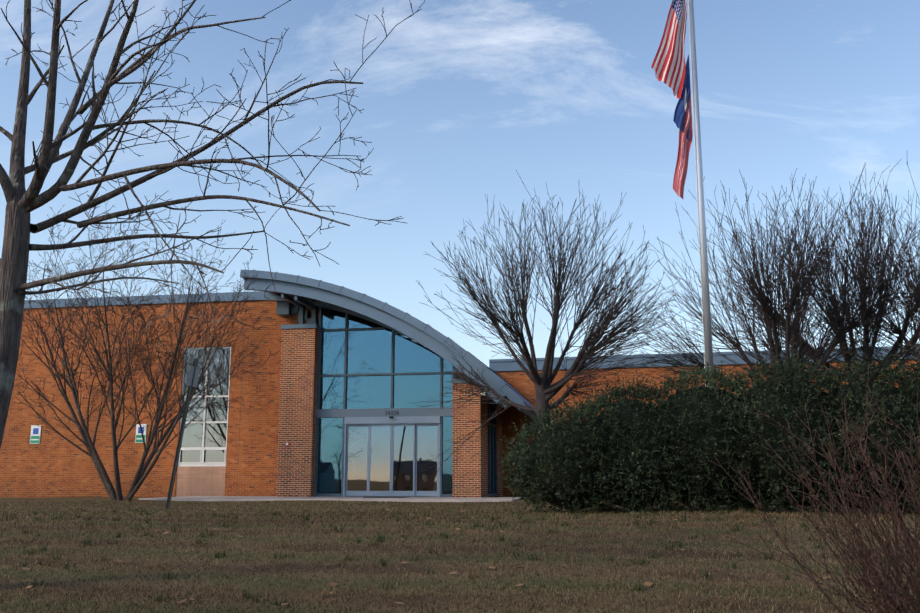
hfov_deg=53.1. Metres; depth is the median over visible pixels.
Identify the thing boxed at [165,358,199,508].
leaning sign post
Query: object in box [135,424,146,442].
accessible sign
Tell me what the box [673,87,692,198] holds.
flag banner
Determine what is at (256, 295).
wing coping
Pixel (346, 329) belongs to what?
entrance mullions
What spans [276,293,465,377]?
entrance roof steel posts
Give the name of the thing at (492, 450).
entrance glass
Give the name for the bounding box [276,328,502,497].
brick entrance piers
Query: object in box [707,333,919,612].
bare shrub
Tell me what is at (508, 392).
roof fascia
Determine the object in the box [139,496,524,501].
entrance slab pavement
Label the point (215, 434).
window glass
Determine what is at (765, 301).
pollard tree
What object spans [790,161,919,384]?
pollard tree
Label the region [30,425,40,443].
accessible sign
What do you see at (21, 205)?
tree
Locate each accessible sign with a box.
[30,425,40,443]
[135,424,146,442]
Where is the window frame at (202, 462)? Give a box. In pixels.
[178,346,230,465]
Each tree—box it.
[0,0,424,447]
[13,201,279,500]
[409,170,695,502]
[620,169,919,501]
[720,163,919,382]
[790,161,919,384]
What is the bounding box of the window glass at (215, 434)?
[180,348,229,461]
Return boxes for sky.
[0,0,919,366]
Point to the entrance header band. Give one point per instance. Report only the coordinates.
(338, 413)
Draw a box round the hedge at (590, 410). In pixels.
[490,336,919,514]
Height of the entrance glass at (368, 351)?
6.479 m
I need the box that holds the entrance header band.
[316,407,452,417]
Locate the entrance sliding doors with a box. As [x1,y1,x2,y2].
[343,416,439,496]
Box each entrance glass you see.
[317,308,452,493]
[487,398,495,493]
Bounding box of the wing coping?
[24,291,265,307]
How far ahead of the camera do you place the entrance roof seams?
29.84 m
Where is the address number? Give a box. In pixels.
[385,411,398,414]
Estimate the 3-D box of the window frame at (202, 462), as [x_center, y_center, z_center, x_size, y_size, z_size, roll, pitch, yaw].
[-9.117,3.569,32.960,1.850,4.260,0.122,-2,-11,10]
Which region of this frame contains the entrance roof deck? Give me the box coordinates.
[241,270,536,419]
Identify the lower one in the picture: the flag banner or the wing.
the wing
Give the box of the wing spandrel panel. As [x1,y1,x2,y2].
[175,466,225,496]
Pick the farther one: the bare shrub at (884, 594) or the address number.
the address number
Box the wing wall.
[0,300,318,497]
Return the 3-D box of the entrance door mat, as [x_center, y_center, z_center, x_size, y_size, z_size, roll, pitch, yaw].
[-2.361,6.168,29.769,1.300,0.018,1.100,-2,-11,10]
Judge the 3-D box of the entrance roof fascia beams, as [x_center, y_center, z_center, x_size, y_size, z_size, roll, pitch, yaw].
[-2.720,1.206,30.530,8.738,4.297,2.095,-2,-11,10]
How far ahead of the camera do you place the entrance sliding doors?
30.70 m
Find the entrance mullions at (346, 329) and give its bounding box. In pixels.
[314,307,455,496]
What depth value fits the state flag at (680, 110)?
22.47 m
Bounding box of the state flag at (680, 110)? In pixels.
[673,55,690,139]
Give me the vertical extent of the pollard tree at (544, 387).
9.627 m
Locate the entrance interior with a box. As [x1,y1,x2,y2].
[326,308,459,496]
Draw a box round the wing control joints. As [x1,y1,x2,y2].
[3,301,245,496]
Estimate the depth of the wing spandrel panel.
32.40 m
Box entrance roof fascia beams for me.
[244,278,508,407]
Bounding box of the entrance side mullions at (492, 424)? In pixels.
[488,398,496,495]
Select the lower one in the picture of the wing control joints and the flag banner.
the wing control joints
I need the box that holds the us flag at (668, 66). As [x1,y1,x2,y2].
[651,0,686,97]
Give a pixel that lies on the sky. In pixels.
(460, 97)
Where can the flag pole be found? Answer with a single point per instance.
(705, 289)
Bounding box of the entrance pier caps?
[281,324,468,382]
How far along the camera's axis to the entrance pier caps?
31.64 m
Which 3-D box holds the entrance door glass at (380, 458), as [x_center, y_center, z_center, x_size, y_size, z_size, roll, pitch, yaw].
[-2.271,5.069,30.697,3.080,2.120,0.054,-2,-11,10]
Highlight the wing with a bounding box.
[489,346,919,496]
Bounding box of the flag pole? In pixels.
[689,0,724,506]
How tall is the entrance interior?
6.910 m
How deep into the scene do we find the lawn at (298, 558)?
11.09 m
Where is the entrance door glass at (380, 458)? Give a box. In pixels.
[347,426,436,490]
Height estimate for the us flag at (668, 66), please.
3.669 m
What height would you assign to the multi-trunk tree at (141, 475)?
9.438 m
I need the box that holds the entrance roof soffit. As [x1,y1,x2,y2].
[271,292,529,416]
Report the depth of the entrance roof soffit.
31.87 m
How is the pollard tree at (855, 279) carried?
on the lawn at (298, 558)
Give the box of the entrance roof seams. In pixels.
[253,271,530,406]
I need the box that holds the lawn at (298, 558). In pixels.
[0,497,919,612]
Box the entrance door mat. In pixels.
[363,496,405,497]
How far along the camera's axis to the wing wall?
33.35 m

